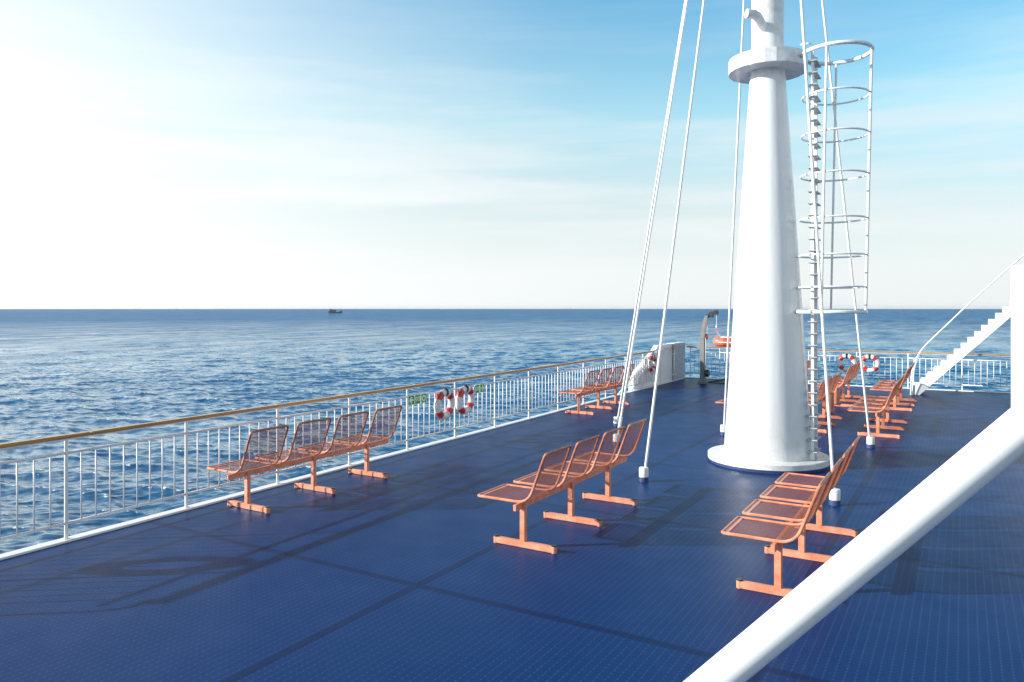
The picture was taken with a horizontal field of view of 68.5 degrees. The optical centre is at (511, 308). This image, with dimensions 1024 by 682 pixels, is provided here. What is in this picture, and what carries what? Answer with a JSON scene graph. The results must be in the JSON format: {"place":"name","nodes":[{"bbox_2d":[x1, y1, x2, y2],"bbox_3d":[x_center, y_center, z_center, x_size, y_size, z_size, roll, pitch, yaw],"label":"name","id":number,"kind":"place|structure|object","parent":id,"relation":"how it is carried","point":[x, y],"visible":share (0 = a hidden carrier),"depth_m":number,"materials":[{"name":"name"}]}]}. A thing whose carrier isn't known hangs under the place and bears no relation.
{"place":"outdoors","nodes":[
{"label":"outdoors","id":0,"kind":"place"},
{"bbox_2d":[0,309,1010,553],"bbox_3d":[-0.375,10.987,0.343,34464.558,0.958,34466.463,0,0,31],"label":"sea","id":1,"kind":"structure","parent":0,"point":[65,371],"depth_m":134.57,"materials":[{"name":"liquid"}]},
{"bbox_2d":[328,308,341,312],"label":"fishing boat","id":2,"kind":"object","parent":1,"relation":"on","point":[331,311],"visible":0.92,"depth_m":1757.20,"materials":[{"name":"grey metal"}]},
{"bbox_2d":[0,378,1023,681],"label":"deck","id":3,"kind":"structure","parent":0,"point":[406,570],"depth_m":6.87,"materials":[{"name":"blue metal"}]},
{"bbox_2d":[207,405,401,512],"bbox_3d":[-2.687,1.940,10.213,0.929,1.000,2.910,0,0,31],"label":"bench","id":4,"kind":"object","parent":3,"relation":"on","point":[277,463],"visible":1,"depth_m":9.93,"materials":[{"name":"pink paint"}]},
{"bbox_2d":[0,377,1010,559],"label":"deck margin","id":5,"kind":"object","parent":3,"relation":"attached to","point":[14,553],"visible":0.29,"depth_m":10.15,"materials":[{"name":"white paint"}]},
{"bbox_2d":[0,351,653,540],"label":"ship railing","id":6,"kind":"object","parent":5,"relation":"on","point":[65,453],"visible":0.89,"depth_m":10.01,"materials":[{"name":"white metal"}]},
{"bbox_2d":[408,393,426,405],"bbox_3d":[-1.641,1.580,13.091,0.010,0.170,0.522,0,0,30],"label":"exit sign","id":7,"kind":"object","parent":6,"relation":"attached to","point":[420,398],"visible":1,"depth_m":13.09,"materials":[{"name":"green plastic"}]},
{"bbox_2d":[434,388,454,423],"bbox_3d":[-1.229,1.768,13.682,0.139,0.654,0.599,4,2,31],"label":"lifebuoy","id":8,"kind":"object","parent":6,"relation":"attached to","point":[439,397],"visible":1,"depth_m":13.60,"materials":[{"name":"white plastic"}]},
{"bbox_2d":[455,384,474,417],"bbox_3d":[-0.887,1.761,14.273,0.139,0.654,0.599,3,8,31],"label":"lifebuoy","id":9,"kind":"object","parent":6,"relation":"attached to","point":[461,392],"visible":1,"depth_m":14.19,"materials":[{"name":"plastic"}]},
{"bbox_2d":[475,383,484,393],"bbox_3d":[-0.633,1.580,14.832,0.010,0.170,0.346,0,0,30],"label":"exit sign","id":10,"kind":"object","parent":6,"relation":"attached to","point":[479,388],"visible":1,"depth_m":14.83,"materials":[{"name":"green plastic"}]},
{"bbox_2d":[648,354,656,374],"bbox_3d":[4.345,1.732,23.280,0.139,0.654,0.599,4,-2,31],"label":"lifebuoy","id":11,"kind":"object","parent":6,"relation":"attached to","point":[651,367],"visible":1,"depth_m":23.17,"materials":[{"name":"plastic"}]},
{"bbox_2d":[687,346,1010,389],"bbox_3d":[12.292,1.873,22.761,14.340,1.095,0.072,0,0,31],"label":"ship railing","id":12,"kind":"object","parent":5,"relation":"on","point":[856,356],"visible":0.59,"depth_m":23.02,"materials":[{"name":"white metal"}]},
{"bbox_2d":[837,353,856,373],"bbox_3d":[10.552,1.738,23.698,0.599,0.654,0.139,0,0,31],"label":"lifebuoy","id":13,"kind":"object","parent":12,"relation":"attached to","point":[852,358],"visible":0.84,"depth_m":23.69,"materials":[{"name":"plastic"}]},
{"bbox_2d":[862,354,880,374],"bbox_3d":[11.121,1.737,23.357,0.599,0.654,0.139,-4,-2,31],"label":"lifebuoy","id":14,"kind":"object","parent":12,"relation":"attached to","point":[876,367],"visible":0.91,"depth_m":23.29,"materials":[{"name":"plastic"}]},
{"bbox_2d":[477,419,646,553],"bbox_3d":[0.720,1.940,8.845,0.929,1.000,2.910,0,0,31],"label":"bench","id":15,"kind":"object","parent":3,"relation":"on","point":[559,486],"visible":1,"depth_m":8.50,"materials":[{"name":"pink paint"}]},
{"bbox_2d":[558,364,634,414],"bbox_3d":[2.154,1.940,18.573,0.929,1.000,2.910,0,0,31],"label":"bench","id":16,"kind":"object","parent":3,"relation":"on","point":[601,386],"visible":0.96,"depth_m":18.27,"materials":[{"name":"pink paint"}]},
{"bbox_2d":[613,0,687,445],"bbox_3d":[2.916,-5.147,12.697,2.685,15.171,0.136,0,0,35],"label":"mast stay","id":17,"kind":"object","parent":3,"relation":"on","point":[653,213],"visible":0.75,"depth_m":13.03,"materials":[{"name":"white paint"}]},
{"bbox_2d":[618,342,685,393],"bbox_3d":[4.430,1.959,23.890,0.255,1.562,6.091,0,0,31],"label":"stair housing","id":18,"kind":"object","parent":3,"relation":"on","point":[679,364],"visible":0.6,"depth_m":24.86,"materials":[{"name":"white paint"}]},
{"bbox_2d":[656,347,676,383],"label":"stair gate","id":19,"kind":"structure","parent":18,"relation":"attached to","point":[674,353],"depth_m":25.00,"materials":[{"name":"white metal"}]},
{"bbox_2d":[639,0,704,481],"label":"mast stay","id":20,"kind":"object","parent":3,"relation":"on","point":[644,473],"visible":1,"depth_m":10.87,"materials":[{"name":"white paint"}]},
{"bbox_2d":[697,310,718,383],"bbox_3d":[6.362,1.250,24.463,0.689,2.380,0.320,0,0,31],"label":"davit","id":21,"kind":"object","parent":3,"relation":"on","point":[704,372],"visible":1,"depth_m":24.45,"materials":[{"name":"metal"}]},
{"bbox_2d":[713,331,731,346],"bbox_3d":[7.570,0.967,23.724,2.419,0.503,0.960,0,0,31],"label":"rescue boat","id":22,"kind":"object","parent":21,"relation":"hanging from","point":[720,341],"visible":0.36,"depth_m":23.81,"materials":[{"name":"orange plastic"}]},
{"bbox_2d":[708,378,728,383],"bbox_3d":[7.850,2.373,24.211,2.950,0.126,0.800,0,0,31],"label":"boat cradle","id":23,"kind":"object","parent":3,"relation":"on","point":[721,381],"visible":0.08,"depth_m":24.66,"materials":[{"name":"metal"}]},
{"bbox_2d":[715,399,726,422],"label":"bench","id":24,"kind":"object","parent":3,"relation":"on","point":[722,400],"visible":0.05,"depth_m":15.82,"materials":[{"name":"pink paint"}]},
{"bbox_2d":[720,0,744,435],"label":"mast stay","id":25,"kind":"object","parent":3,"relation":"on","point":[722,429],"visible":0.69,"depth_m":13.85,"materials":[{"name":"white paint"}]},
{"bbox_2d":[708,0,829,473],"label":"mast","id":26,"kind":"object","parent":3,"relation":"on","point":[768,424],"visible":0.97,"depth_m":11.57,"materials":[{"name":"white metal"}]},
{"bbox_2d":[795,40,873,460],"bbox_3d":[4.879,-0.869,11.398,1.109,6.351,1.035,0,0,31],"label":"caged ladder","id":27,"kind":"object","parent":26,"relation":"on","point":[814,87],"visible":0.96,"depth_m":11.40,"materials":[{"name":"white metal"}]},
{"bbox_2d":[721,435,860,596],"bbox_3d":[2.899,1.940,7.550,0.869,1.000,2.910,0,0,31],"label":"bench","id":28,"kind":"object","parent":3,"relation":"on","point":[812,506],"visible":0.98,"depth_m":7.23,"materials":[{"name":"pink paint"}]},
{"bbox_2d":[806,360,810,394],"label":"bench","id":29,"kind":"object","parent":3,"relation":"on","point":[808,364],"visible":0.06,"depth_m":21.09,"materials":[{"name":"pink paint"}]},
{"bbox_2d":[800,0,840,505],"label":"mast stay","id":30,"kind":"object","parent":3,"relation":"on","point":[835,497],"visible":0.84,"depth_m":9.82,"materials":[{"name":"white paint"}]},
{"bbox_2d":[809,372,842,432],"bbox_3d":[6.452,1.940,16.076,0.929,1.000,2.910,0,0,31],"label":"bench","id":31,"kind":"object","parent":3,"relation":"on","point":[821,396],"visible":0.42,"depth_m":16.29,"materials":[{"name":"pink paint"}]},
{"bbox_2d":[826,392,833,411],"bbox_3d":[7.486,2.207,17.724,0.212,0.466,0.212,0,0,31],"label":"ash bin","id":32,"kind":"object","parent":3,"relation":"on","point":[831,397],"visible":0.39,"depth_m":17.63,"materials":[{"name":"orange metal"}]},
{"bbox_2d":[834,390,839,403],"bbox_3d":[8.074,2.208,18.782,0.212,0.331,0.212,0,0,31],"label":"ash bin","id":33,"kind":"object","parent":3,"relation":"on","point":[837,397],"visible":0.61,"depth_m":18.69,"materials":[{"name":"orange metal"}]},
{"bbox_2d":[818,360,863,406],"bbox_3d":[8.721,1.940,19.916,0.929,1.000,2.910,0,0,31],"label":"bench","id":34,"kind":"object","parent":3,"relation":"on","point":[847,379],"visible":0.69,"depth_m":19.68,"materials":[{"name":"pink paint"}]},
{"bbox_2d":[821,0,874,448],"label":"mast stay","id":35,"kind":"object","parent":3,"relation":"on","point":[870,442],"visible":1,"depth_m":12.88,"materials":[{"name":"white paint"}]},
{"bbox_2d":[847,374,907,438],"bbox_3d":[7.562,1.940,15.457,0.929,1.000,2.910,0,0,31],"label":"bench","id":36,"kind":"object","parent":3,"relation":"on","point":[881,409],"visible":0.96,"depth_m":15.17,"materials":[{"name":"pink paint"}]},
{"bbox_2d":[870,362,916,410],"bbox_3d":[9.788,1.940,19.206,0.929,1.000,2.910,0,0,31],"label":"bench","id":37,"kind":"object","parent":3,"relation":"on","point":[886,385],"visible":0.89,"depth_m":18.95,"materials":[{"name":"pink paint"}]},
{"bbox_2d":[910,254,1023,394],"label":"stairway","id":38,"kind":"object","parent":3,"relation":"on","point":[952,360],"visible":0.94,"depth_m":20.70,"materials":[{"name":"white paint"}]},
{"bbox_2d":[0,0,1023,308],"label":"sky","id":39,"kind":"structure","parent":0,"point":[155,154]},
{"bbox_2d":[683,397,1023,681],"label":"stair handrail","id":40,"kind":"object","parent":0,"point":[983,458],"visible":1,"depth_m":1.80,"materials":[{"name":"white metal"}]},
{"bbox_2d":[1011,265,1023,406],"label":"bulkhead wall","id":41,"kind":"structure","parent":0,"point":[1017,333],"depth_m":17.87,"materials":[{"name":"white metal"}]}
]}

